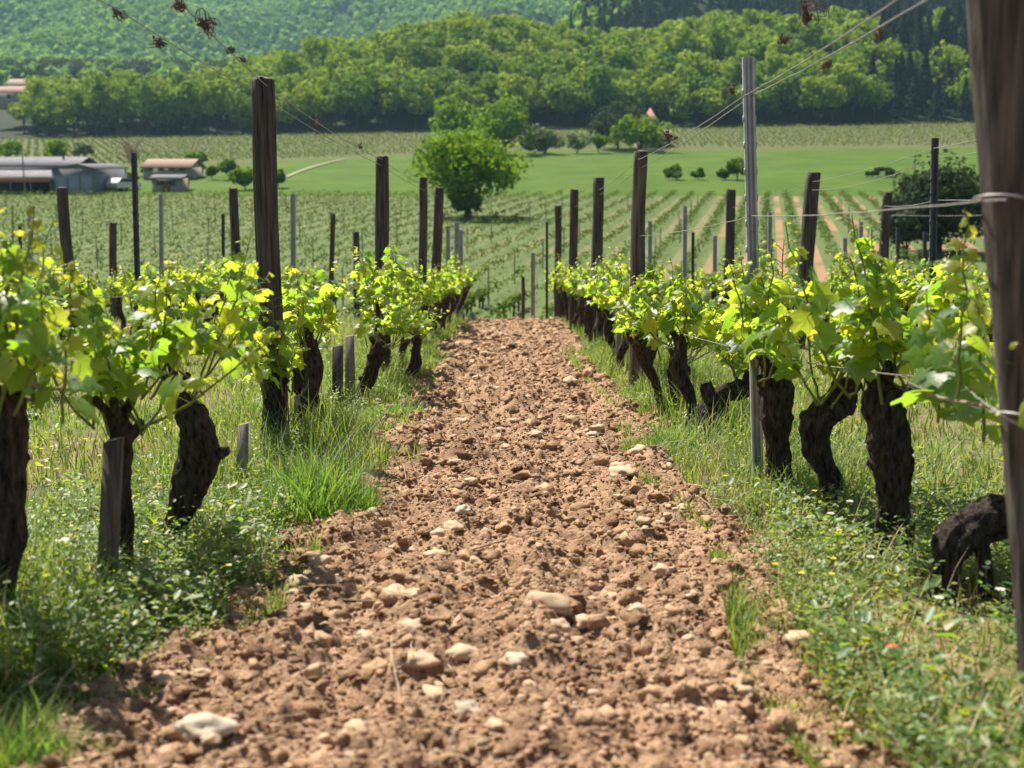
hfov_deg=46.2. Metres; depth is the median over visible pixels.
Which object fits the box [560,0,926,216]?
trellis wire
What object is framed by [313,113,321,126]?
dried tendril
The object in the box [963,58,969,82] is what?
conifer tree
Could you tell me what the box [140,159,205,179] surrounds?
farmhouse
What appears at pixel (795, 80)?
woodland tree
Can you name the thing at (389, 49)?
woodland tree
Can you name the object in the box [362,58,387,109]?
woodland tree
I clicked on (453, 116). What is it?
meadow tree
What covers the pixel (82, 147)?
field tree
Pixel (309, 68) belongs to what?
woodland tree
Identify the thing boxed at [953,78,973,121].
conifer tree
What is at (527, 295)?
field vine
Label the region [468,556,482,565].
limestone stone
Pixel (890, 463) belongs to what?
grape vine
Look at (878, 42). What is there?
conifer tree
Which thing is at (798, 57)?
woodland tree
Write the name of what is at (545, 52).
woodland tree
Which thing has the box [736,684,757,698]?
limestone stone
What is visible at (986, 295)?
grape vine
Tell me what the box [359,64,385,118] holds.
woodland tree
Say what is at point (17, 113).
woodland tree
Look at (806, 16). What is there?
dried tendril
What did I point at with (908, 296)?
grape vine
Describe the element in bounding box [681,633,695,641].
limestone stone
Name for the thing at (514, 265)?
field post
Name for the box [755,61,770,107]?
woodland tree
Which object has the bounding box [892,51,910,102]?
conifer tree
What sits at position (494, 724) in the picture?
limestone stone
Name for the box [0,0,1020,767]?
ground
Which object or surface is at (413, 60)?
woodland tree
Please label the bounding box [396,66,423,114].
woodland tree
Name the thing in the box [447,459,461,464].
limestone stone
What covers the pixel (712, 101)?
woodland tree
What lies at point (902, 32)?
conifer tree
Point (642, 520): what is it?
limestone stone
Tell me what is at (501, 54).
woodland tree
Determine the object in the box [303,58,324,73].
woodland tree
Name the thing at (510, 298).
field vine
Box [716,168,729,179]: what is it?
meadow bush
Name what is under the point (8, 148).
field tree
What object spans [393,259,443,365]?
grape vine
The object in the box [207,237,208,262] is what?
field post
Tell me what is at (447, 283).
grape vine
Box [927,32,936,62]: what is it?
conifer tree
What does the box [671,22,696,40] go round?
woodland tree
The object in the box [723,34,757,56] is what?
woodland tree
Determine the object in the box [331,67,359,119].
woodland tree
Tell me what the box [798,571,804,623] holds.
yellow wildflower
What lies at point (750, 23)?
woodland
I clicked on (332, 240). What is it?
wooden post
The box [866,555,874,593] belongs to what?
white wildflower
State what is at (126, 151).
bare tree
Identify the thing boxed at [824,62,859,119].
woodland tree
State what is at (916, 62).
woodland tree
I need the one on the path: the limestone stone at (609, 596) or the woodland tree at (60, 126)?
the limestone stone at (609, 596)
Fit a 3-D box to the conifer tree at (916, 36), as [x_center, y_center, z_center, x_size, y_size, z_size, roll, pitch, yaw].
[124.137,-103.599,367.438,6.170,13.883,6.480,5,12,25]
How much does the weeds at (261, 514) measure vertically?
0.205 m
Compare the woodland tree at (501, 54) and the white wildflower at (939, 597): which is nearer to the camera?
the white wildflower at (939, 597)
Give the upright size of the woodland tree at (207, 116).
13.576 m
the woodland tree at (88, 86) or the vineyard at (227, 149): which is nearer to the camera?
the vineyard at (227, 149)
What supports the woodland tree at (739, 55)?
on the ground at (780, 168)
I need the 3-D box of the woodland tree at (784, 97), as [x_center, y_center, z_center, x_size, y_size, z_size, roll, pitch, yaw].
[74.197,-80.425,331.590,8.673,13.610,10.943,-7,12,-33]
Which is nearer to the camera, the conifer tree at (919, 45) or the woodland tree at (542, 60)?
the woodland tree at (542, 60)
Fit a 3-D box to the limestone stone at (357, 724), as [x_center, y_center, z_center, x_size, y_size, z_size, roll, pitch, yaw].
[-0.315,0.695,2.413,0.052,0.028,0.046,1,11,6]
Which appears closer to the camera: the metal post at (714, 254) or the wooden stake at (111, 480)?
the wooden stake at (111, 480)
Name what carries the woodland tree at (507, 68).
on the ground at (780, 168)
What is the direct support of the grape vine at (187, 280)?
on the ground at (780, 168)
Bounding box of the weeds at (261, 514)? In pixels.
[207,481,299,539]
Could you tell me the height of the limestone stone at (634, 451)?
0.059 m
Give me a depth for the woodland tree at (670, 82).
325.19 m
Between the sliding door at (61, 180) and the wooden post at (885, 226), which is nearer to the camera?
the wooden post at (885, 226)
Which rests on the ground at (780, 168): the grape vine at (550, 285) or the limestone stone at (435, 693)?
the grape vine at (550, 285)
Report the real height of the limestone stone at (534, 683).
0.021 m
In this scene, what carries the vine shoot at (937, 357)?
attached to the dead cane at (927, 393)
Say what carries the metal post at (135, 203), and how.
on the ground at (780, 168)
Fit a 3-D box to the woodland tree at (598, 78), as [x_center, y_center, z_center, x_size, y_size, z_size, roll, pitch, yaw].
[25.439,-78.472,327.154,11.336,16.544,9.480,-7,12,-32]
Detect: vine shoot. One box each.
[0,205,49,396]
[34,261,103,425]
[890,288,989,427]
[921,208,996,401]
[939,282,1000,444]
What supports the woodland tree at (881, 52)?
on the ground at (780, 168)
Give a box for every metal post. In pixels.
[18,225,21,247]
[27,207,32,259]
[131,153,141,328]
[159,194,163,323]
[221,214,225,301]
[290,194,295,306]
[446,226,449,309]
[454,222,459,316]
[460,230,462,317]
[531,253,534,316]
[546,222,547,317]
[648,221,651,269]
[682,206,686,295]
[691,232,694,309]
[712,236,716,311]
[742,57,763,481]
[767,212,771,253]
[842,238,846,284]
[858,222,862,266]
[895,228,899,270]
[922,232,926,271]
[927,138,938,371]
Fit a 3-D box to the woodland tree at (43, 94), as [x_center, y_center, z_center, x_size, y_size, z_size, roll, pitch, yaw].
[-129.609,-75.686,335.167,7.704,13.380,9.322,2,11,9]
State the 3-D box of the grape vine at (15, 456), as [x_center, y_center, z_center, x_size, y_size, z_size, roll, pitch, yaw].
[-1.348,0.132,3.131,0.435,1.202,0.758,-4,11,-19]
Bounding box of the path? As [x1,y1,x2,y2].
[4,317,899,767]
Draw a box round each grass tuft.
[0,681,120,767]
[230,415,426,524]
[361,395,445,421]
[617,417,718,462]
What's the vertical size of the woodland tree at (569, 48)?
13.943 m
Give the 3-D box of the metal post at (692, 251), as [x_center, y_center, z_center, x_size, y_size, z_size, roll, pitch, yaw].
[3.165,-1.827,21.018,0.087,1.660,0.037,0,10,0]
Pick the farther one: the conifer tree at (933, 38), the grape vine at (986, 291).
the conifer tree at (933, 38)
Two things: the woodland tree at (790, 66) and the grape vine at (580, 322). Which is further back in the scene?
the woodland tree at (790, 66)
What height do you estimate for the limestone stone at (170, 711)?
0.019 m
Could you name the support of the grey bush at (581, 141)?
on the ground at (780, 168)
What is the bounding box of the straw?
[0,344,896,767]
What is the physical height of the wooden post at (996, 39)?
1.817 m
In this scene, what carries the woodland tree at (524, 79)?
on the ground at (780, 168)
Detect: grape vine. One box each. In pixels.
[0,208,74,626]
[0,259,64,389]
[0,264,281,578]
[1,276,18,322]
[28,256,82,339]
[31,271,65,298]
[60,268,118,356]
[79,275,109,294]
[90,236,274,541]
[104,267,134,330]
[116,258,157,363]
[126,264,164,326]
[153,254,186,319]
[175,256,246,325]
[175,263,195,319]
[179,266,212,310]
[190,251,235,335]
[217,267,251,339]
[238,297,308,451]
[241,252,257,315]
[258,307,348,419]
[281,265,303,323]
[282,261,347,433]
[304,265,321,284]
[307,262,324,292]
[346,277,449,400]
[348,238,409,386]
[349,262,413,376]
[392,302,435,379]
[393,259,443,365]
[406,269,441,344]
[409,270,444,353]
[409,271,442,318]
[427,272,447,337]
[428,253,461,324]
[429,259,467,334]
[441,262,462,323]
[443,261,486,320]
[449,273,463,320]
[454,264,479,311]
[542,269,564,293]
[548,274,564,316]
[550,254,568,322]
[553,264,586,298]
[560,266,582,329]
[562,255,608,339]
[568,268,590,332]
[575,263,597,345]
[581,256,612,345]
[583,266,627,359]
[587,253,627,352]
[594,257,665,372]
[608,247,688,392]
[609,278,665,405]
[610,258,797,426]
[621,268,647,312]
[639,281,735,413]
[687,268,711,305]
[697,297,778,438]
[706,269,721,310]
[715,263,745,316]
[717,266,723,307]
[719,240,803,498]
[737,259,773,283]
[762,237,969,513]
[762,264,778,297]
[766,267,797,312]
[766,270,792,310]
[780,215,993,556]
[804,276,838,321]
[824,269,838,288]
[827,265,857,287]
[829,247,877,292]
[835,271,852,333]
[843,276,869,293]
[851,253,968,371]
[879,257,961,372]
[907,270,992,391]
[922,252,949,282]
[929,353,1007,605]
[967,262,985,295]
[975,281,990,315]
[980,276,992,341]
[993,339,1023,427]
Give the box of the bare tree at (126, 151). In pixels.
[116,133,146,165]
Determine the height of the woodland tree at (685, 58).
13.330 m
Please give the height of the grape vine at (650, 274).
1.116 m
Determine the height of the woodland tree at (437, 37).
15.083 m
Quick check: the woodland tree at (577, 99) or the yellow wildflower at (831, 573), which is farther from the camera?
the woodland tree at (577, 99)
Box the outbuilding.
[148,174,192,191]
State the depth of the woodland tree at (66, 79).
337.28 m
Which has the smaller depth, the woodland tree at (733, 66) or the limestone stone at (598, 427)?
the limestone stone at (598, 427)
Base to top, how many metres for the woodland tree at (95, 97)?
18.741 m
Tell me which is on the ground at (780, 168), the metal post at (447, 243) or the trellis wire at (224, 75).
the metal post at (447, 243)
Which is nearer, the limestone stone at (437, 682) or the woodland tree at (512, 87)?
the limestone stone at (437, 682)
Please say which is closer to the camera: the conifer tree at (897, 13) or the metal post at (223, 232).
the metal post at (223, 232)
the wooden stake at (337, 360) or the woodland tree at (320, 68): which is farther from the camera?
the woodland tree at (320, 68)
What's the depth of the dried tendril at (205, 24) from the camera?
4.56 m
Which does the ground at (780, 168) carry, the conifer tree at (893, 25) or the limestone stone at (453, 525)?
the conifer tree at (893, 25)
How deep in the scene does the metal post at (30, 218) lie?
19.88 m
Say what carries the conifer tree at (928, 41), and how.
on the ground at (780, 168)
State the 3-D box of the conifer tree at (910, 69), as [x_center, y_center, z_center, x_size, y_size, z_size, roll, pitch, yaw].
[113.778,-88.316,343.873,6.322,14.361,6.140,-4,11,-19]
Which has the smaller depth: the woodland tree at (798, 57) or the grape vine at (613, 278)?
the grape vine at (613, 278)
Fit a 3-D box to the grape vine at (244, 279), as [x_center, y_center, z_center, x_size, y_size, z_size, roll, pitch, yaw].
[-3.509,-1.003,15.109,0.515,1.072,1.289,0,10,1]
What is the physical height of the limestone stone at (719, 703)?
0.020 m
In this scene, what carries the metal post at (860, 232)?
on the ground at (780, 168)
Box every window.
[156,180,163,185]
[168,180,176,185]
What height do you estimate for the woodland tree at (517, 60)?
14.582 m
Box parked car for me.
[106,178,140,190]
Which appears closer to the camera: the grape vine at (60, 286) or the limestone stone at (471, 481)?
the limestone stone at (471, 481)
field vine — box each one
[463,297,471,309]
[463,297,475,315]
[467,292,476,311]
[468,292,479,311]
[472,288,486,307]
[476,288,490,307]
[490,299,500,317]
[497,299,511,317]
[506,293,520,302]
[507,293,519,315]
[512,290,520,311]
[515,290,530,300]
[541,302,553,318]
[703,295,709,305]
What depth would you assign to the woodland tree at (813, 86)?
321.97 m
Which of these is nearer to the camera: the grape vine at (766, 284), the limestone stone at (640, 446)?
the limestone stone at (640, 446)
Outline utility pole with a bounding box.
[21,145,25,195]
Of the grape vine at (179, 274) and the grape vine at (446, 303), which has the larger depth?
the grape vine at (446, 303)
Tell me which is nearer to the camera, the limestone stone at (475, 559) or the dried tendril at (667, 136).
the limestone stone at (475, 559)
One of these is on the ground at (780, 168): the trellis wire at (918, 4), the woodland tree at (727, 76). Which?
the woodland tree at (727, 76)
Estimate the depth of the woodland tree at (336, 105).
325.92 m
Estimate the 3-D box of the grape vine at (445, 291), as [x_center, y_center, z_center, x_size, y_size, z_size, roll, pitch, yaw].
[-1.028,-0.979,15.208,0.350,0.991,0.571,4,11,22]
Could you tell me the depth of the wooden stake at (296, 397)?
7.00 m
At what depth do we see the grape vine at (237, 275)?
14.05 m
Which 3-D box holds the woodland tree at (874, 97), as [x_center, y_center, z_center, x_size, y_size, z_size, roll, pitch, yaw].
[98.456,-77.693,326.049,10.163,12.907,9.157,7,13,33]
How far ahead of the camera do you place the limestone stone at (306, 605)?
3.40 m
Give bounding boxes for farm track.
[286,159,343,176]
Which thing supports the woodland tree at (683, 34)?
on the ground at (780, 168)
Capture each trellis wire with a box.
[28,271,325,285]
[41,268,430,299]
[99,0,436,195]
[176,0,420,183]
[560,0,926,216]
[599,0,896,189]
[611,308,1023,428]
[643,199,1005,235]
[733,139,975,207]
[787,215,981,221]
[822,152,976,189]
[888,200,971,206]
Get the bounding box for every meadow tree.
[428,94,480,140]
[469,93,533,154]
[591,133,608,152]
[607,113,673,149]
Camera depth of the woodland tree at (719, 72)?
338.18 m
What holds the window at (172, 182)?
in the outbuilding
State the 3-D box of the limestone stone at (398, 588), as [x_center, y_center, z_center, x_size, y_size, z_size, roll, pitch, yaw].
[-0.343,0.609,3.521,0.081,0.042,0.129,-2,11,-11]
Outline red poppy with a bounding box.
[884,643,898,663]
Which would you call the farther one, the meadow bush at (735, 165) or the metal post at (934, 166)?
the meadow bush at (735, 165)
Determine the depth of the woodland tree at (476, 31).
366.70 m
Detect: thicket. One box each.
[878,194,938,254]
[879,149,982,252]
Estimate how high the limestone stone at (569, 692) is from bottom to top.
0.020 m
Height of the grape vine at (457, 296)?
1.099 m
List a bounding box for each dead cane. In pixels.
[0,353,62,390]
[907,382,994,409]
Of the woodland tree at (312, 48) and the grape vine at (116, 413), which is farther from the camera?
the woodland tree at (312, 48)
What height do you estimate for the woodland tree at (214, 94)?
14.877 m
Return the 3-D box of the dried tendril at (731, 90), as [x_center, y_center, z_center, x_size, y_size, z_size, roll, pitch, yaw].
[0.995,-1.337,5.450,0.049,0.061,0.095,0,10,0]
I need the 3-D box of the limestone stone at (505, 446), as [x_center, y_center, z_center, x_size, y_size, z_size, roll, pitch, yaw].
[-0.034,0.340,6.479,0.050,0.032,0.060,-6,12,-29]
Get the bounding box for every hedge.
[520,140,554,152]
[865,167,901,176]
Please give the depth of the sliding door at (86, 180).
135.09 m
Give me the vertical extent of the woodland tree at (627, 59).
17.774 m
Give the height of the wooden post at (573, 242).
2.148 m
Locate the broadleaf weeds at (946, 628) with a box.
[0,468,1023,767]
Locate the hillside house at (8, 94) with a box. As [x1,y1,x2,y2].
[0,86,25,109]
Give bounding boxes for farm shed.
[0,154,128,193]
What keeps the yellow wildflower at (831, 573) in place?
on the ground at (780, 168)
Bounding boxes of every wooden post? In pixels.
[56,187,77,333]
[109,222,118,321]
[229,188,241,317]
[251,76,288,440]
[329,213,334,302]
[353,231,360,319]
[375,155,390,365]
[418,177,427,344]
[427,187,443,336]
[521,276,524,318]
[554,205,561,318]
[568,189,577,326]
[591,177,603,342]
[628,150,647,389]
[722,189,735,321]
[791,172,820,348]
[878,192,892,271]
[966,0,1023,714]
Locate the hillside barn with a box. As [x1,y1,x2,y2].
[4,79,51,85]
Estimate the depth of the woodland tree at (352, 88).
329.47 m
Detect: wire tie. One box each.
[972,194,1023,201]
[989,407,1018,415]
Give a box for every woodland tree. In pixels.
[7,94,29,132]
[15,90,35,131]
[21,74,57,134]
[31,75,57,90]
[32,89,54,135]
[32,90,57,137]
[42,79,54,87]
[45,83,57,130]
[50,95,75,137]
[53,73,83,133]
[54,120,70,132]
[60,84,89,135]
[71,78,83,128]
[77,101,111,135]
[78,68,117,134]
[84,76,115,133]
[99,80,134,135]
[110,68,136,81]
[111,78,120,84]
[117,71,144,128]
[122,93,143,132]
[126,71,163,133]
[127,77,163,135]
[146,76,157,129]
[150,79,173,132]
[151,85,181,134]
[162,79,174,128]
[164,79,206,133]
[168,70,195,129]
[173,89,205,131]
[175,71,205,129]
[196,73,225,121]
[197,83,216,131]
[199,66,237,123]
[199,79,234,132]
[217,84,232,126]
[223,64,234,80]
[226,82,251,129]
[227,68,253,121]
[227,89,251,132]
[228,75,252,122]
[243,63,264,75]
[249,59,274,75]
[255,66,276,76]
[258,67,272,76]
[263,55,285,70]
[271,76,282,82]
[272,50,309,77]
[275,82,294,127]
[275,89,302,130]
[277,74,303,85]
[278,73,301,123]
[289,79,330,130]
[291,84,317,125]
[294,58,311,73]
[299,35,328,64]
[301,69,330,86]
[302,63,315,72]
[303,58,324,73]
[312,75,339,125]
[316,46,350,66]
[317,65,332,75]
[318,82,349,129]
[320,51,352,87]
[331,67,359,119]
[339,57,361,69]
[340,71,375,124]
[341,74,374,129]
[346,47,364,61]
[353,42,374,50]
[359,50,387,66]
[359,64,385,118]
[360,44,384,58]
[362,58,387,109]
[369,72,392,123]
[372,30,397,49]
[372,62,406,92]
[376,34,407,63]
[376,75,406,128]
[384,56,412,107]
[391,25,423,49]
[393,43,408,64]
[393,78,406,121]
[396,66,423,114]
[398,31,431,49]
[398,36,436,71]
[400,78,424,127]
[406,84,436,127]
[410,46,428,59]
[411,63,429,78]
[413,70,447,121]
[420,66,443,114]
[421,30,447,55]
[423,47,445,68]
[430,63,463,106]
[436,56,467,79]
[441,45,471,77]
[444,80,480,111]
[445,28,473,49]
[446,16,475,43]
[450,74,480,95]
[459,48,490,86]
[464,39,500,90]
[465,94,492,115]
[466,55,502,90]
[470,33,490,45]
[471,28,491,42]
[472,71,502,105]
[482,26,514,53]
[491,51,513,59]
[491,71,524,108]
[494,59,517,87]
[498,37,516,53]
[498,55,525,78]
[508,76,533,101]
[514,64,543,111]
[515,38,543,65]
[515,76,549,125]
[524,54,551,106]
[528,32,552,51]
[531,38,552,55]
[533,46,555,58]
[537,63,566,113]
[539,74,559,118]
[541,55,560,73]
[541,81,576,124]
[548,49,566,62]
[549,38,580,54]
[549,41,580,57]
[550,69,582,120]
[553,76,589,124]
[554,52,578,64]
[560,55,586,112]
[568,49,603,100]
[571,61,604,120]
[575,45,586,55]
[585,64,619,113]
[586,44,609,63]
[598,79,618,104]
[599,35,635,59]
[601,44,635,70]
[609,67,627,84]
[609,77,649,113]
[611,47,645,78]
[618,67,653,113]
[627,74,656,118]
[629,42,647,61]
[635,28,661,50]
[636,61,647,73]
[638,49,658,67]
[640,73,654,112]
[642,53,662,84]
[647,32,681,62]
[647,55,685,110]
[647,78,669,118]
[654,63,697,123]
[658,48,675,96]
[667,84,704,125]
[669,22,700,51]
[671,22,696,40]
[672,40,696,57]
[676,51,702,67]
[679,49,712,110]
[683,74,714,122]
[686,67,698,118]
[692,35,719,57]
[695,84,728,125]
[700,20,737,63]
[702,53,719,64]
[702,59,724,78]
[705,73,739,122]
[720,59,755,86]
[722,43,750,62]
[722,71,741,116]
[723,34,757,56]
[728,48,759,62]
[730,85,764,115]
[747,26,774,43]
[749,39,775,68]
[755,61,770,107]
[755,72,775,112]
[755,83,781,121]
[761,35,790,59]
[762,41,792,77]
[764,68,797,116]
[770,59,795,107]
[772,23,799,45]
[779,63,813,119]
[780,39,807,60]
[788,36,798,50]
[788,61,820,115]
[790,52,810,64]
[797,76,825,123]
[799,21,827,50]
[803,47,818,59]
[804,75,833,120]
[806,51,828,63]
[809,49,830,109]
[814,33,844,57]
[820,23,852,43]
[822,75,847,123]
[822,76,829,115]
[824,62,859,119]
[829,48,853,71]
[835,45,867,59]
[837,55,869,106]
[843,30,873,48]
[844,72,870,115]
[848,43,863,53]
[854,42,872,55]
[854,74,894,120]
[857,45,878,67]
[859,60,890,89]
[868,43,896,79]
[881,37,906,70]
[903,50,922,79]
[925,40,968,89]
[930,46,966,73]
[945,68,972,110]
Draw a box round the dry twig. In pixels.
[443,530,539,559]
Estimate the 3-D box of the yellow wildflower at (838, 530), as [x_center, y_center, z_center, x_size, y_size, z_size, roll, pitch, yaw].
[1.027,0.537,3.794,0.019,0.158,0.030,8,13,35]
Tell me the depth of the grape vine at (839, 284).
12.35 m
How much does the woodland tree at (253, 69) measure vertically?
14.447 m
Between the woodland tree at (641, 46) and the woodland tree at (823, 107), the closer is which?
the woodland tree at (823, 107)
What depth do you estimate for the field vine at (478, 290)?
51.63 m
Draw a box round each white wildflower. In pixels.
[55,538,69,546]
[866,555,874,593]
[931,596,942,632]
[982,566,988,605]
[995,587,1004,639]
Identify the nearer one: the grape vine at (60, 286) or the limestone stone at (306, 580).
the limestone stone at (306, 580)
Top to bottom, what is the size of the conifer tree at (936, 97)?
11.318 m
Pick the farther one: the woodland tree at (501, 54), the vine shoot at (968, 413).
the woodland tree at (501, 54)
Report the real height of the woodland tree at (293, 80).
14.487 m
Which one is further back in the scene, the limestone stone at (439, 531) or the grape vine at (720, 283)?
the grape vine at (720, 283)
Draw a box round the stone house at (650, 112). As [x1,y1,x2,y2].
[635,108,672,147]
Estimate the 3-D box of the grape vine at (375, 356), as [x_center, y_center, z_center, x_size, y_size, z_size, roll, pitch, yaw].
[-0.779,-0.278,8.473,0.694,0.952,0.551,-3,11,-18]
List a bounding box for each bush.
[126,171,139,179]
[205,165,218,179]
[217,158,239,179]
[227,167,252,189]
[277,168,285,187]
[518,123,564,154]
[566,132,591,153]
[663,163,682,179]
[690,167,705,177]
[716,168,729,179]
[725,157,743,179]
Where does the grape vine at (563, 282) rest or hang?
on the ground at (780, 168)
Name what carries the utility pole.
on the ground at (780, 168)
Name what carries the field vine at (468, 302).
on the ground at (780, 168)
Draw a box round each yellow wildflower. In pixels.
[195,545,200,583]
[225,564,233,601]
[258,531,263,572]
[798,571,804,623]
[829,572,837,610]
[833,529,840,567]
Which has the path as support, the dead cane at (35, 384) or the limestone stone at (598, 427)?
the limestone stone at (598, 427)
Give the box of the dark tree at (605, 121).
[586,100,651,148]
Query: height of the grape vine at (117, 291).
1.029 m
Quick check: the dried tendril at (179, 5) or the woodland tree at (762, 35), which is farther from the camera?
the woodland tree at (762, 35)
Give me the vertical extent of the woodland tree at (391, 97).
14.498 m
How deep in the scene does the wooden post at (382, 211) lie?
10.65 m
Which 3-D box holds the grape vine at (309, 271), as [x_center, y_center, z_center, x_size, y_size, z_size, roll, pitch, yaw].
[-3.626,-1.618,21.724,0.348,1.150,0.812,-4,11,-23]
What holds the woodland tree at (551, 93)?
on the ground at (780, 168)
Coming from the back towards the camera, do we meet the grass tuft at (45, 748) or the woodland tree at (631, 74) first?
the woodland tree at (631, 74)
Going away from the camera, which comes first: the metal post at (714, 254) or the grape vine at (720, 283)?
the grape vine at (720, 283)
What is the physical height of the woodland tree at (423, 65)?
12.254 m
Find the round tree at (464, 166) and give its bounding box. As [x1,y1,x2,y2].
[404,125,532,216]
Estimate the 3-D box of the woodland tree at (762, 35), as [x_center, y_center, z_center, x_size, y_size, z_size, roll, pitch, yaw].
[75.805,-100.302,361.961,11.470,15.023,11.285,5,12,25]
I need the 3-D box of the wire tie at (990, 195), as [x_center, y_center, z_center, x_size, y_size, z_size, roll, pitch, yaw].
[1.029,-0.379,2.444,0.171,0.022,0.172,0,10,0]
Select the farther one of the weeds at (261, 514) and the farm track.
the farm track
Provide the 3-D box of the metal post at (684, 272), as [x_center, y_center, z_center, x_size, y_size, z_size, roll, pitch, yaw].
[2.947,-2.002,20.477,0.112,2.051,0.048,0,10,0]
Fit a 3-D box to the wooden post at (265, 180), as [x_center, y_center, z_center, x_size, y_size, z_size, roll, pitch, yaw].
[-1.240,-0.539,6.161,0.144,2.024,0.145,0,10,0]
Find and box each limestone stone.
[151,671,175,687]
[159,707,178,717]
[174,712,241,739]
[192,668,212,677]
[200,733,222,744]
[286,588,298,594]
[287,574,309,584]
[301,603,311,609]
[304,663,325,679]
[307,554,331,567]
[341,719,368,731]
[353,629,372,644]
[362,507,379,517]
[381,583,405,593]
[396,618,421,632]
[401,649,440,668]
[406,588,418,596]
[422,684,444,702]
[423,549,447,558]
[430,528,446,536]
[434,681,444,686]
[442,520,464,530]
[445,643,479,660]
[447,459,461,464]
[452,699,480,717]
[454,504,470,514]
[458,418,469,423]
[464,477,478,484]
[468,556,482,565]
[479,351,493,355]
[486,718,505,729]
[495,427,504,431]
[498,652,528,666]
[501,444,509,448]
[521,679,536,687]
[522,591,571,617]
[528,430,542,436]
[550,618,572,632]
[556,687,570,697]
[563,376,573,382]
[571,613,588,629]
[571,636,586,644]
[585,431,597,435]
[587,596,598,600]
[589,424,604,431]
[599,592,617,600]
[608,464,635,477]
[609,461,624,468]
[624,509,635,512]
[627,602,652,613]
[630,444,645,452]
[631,448,644,456]
[636,516,650,523]
[651,563,674,576]
[663,512,671,517]
[677,503,688,510]
[678,528,688,534]
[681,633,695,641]
[690,589,697,595]
[697,706,708,713]
[714,700,728,706]
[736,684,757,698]
[783,630,811,649]
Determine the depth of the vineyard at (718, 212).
90.20 m
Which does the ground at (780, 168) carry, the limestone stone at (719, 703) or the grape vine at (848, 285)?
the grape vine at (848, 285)
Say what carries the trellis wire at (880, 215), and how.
attached to the wooden post at (885, 226)
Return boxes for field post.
[95,238,97,267]
[153,227,155,254]
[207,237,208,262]
[312,237,313,266]
[342,267,343,304]
[488,268,488,305]
[514,250,514,283]
[563,227,564,253]
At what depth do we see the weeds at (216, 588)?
3.45 m
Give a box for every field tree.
[0,140,20,156]
[31,115,55,134]
[43,138,69,156]
[70,141,94,156]
[184,151,207,161]
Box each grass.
[0,307,1023,767]
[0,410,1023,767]
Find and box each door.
[55,175,66,193]
[68,175,79,193]
[80,175,91,193]
[162,180,170,191]
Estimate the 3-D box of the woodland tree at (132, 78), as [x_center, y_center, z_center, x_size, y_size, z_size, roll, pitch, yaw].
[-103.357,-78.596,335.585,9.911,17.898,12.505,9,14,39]
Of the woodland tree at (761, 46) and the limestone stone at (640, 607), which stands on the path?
the limestone stone at (640, 607)
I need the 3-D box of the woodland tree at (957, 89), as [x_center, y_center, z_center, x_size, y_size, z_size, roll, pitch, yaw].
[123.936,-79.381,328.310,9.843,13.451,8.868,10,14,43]
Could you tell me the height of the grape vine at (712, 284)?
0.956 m
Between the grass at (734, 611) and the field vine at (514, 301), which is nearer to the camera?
the grass at (734, 611)
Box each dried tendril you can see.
[110,5,127,20]
[149,36,167,48]
[171,0,186,11]
[195,6,217,38]
[226,46,234,53]
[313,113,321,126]
[658,130,677,151]
[726,84,736,95]
[777,33,788,44]
[798,0,828,28]
[819,59,832,73]
[874,25,885,40]
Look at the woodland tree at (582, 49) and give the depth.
365.74 m
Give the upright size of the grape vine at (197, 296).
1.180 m
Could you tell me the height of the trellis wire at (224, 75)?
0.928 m
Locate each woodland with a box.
[0,0,654,85]
[0,56,249,79]
[52,5,960,82]
[568,0,965,36]
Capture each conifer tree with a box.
[856,52,882,112]
[865,6,870,40]
[874,10,889,41]
[876,27,884,44]
[882,57,905,113]
[886,7,891,41]
[888,81,905,120]
[889,1,900,41]
[889,20,896,42]
[892,29,898,50]
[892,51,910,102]
[896,10,911,52]
[902,7,914,51]
[902,50,913,95]
[909,49,934,113]
[911,5,925,44]
[911,23,924,62]
[914,30,923,53]
[915,34,923,63]
[920,36,942,92]
[922,3,926,21]
[923,10,933,49]
[924,19,933,53]
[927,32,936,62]
[927,78,944,119]
[929,9,950,53]
[929,32,942,64]
[930,17,947,57]
[934,66,955,113]
[937,59,954,103]
[944,6,953,44]
[949,0,963,42]
[953,35,962,78]
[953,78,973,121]
[957,14,967,59]
[957,16,968,74]
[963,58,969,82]
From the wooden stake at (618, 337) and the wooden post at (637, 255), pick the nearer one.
the wooden post at (637, 255)
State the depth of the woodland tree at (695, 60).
336.18 m
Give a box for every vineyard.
[0,120,975,164]
[0,189,971,321]
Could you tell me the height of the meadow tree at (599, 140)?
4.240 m
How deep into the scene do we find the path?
3.09 m
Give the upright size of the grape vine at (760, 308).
1.167 m
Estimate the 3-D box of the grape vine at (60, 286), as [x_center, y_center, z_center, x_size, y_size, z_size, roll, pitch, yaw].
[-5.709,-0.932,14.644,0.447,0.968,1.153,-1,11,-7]
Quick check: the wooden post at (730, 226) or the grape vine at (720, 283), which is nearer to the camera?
the wooden post at (730, 226)
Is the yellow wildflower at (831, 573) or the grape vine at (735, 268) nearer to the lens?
the yellow wildflower at (831, 573)
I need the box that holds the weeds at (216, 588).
[0,316,1023,767]
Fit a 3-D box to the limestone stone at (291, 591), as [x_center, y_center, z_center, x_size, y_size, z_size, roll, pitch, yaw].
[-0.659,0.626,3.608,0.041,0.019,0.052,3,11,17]
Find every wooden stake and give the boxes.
[96,436,124,599]
[236,422,249,490]
[293,394,299,428]
[332,344,343,408]
[345,335,354,403]
[615,320,620,367]
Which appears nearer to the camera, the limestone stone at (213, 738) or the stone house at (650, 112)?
the limestone stone at (213, 738)
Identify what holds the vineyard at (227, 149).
on the ground at (780, 168)

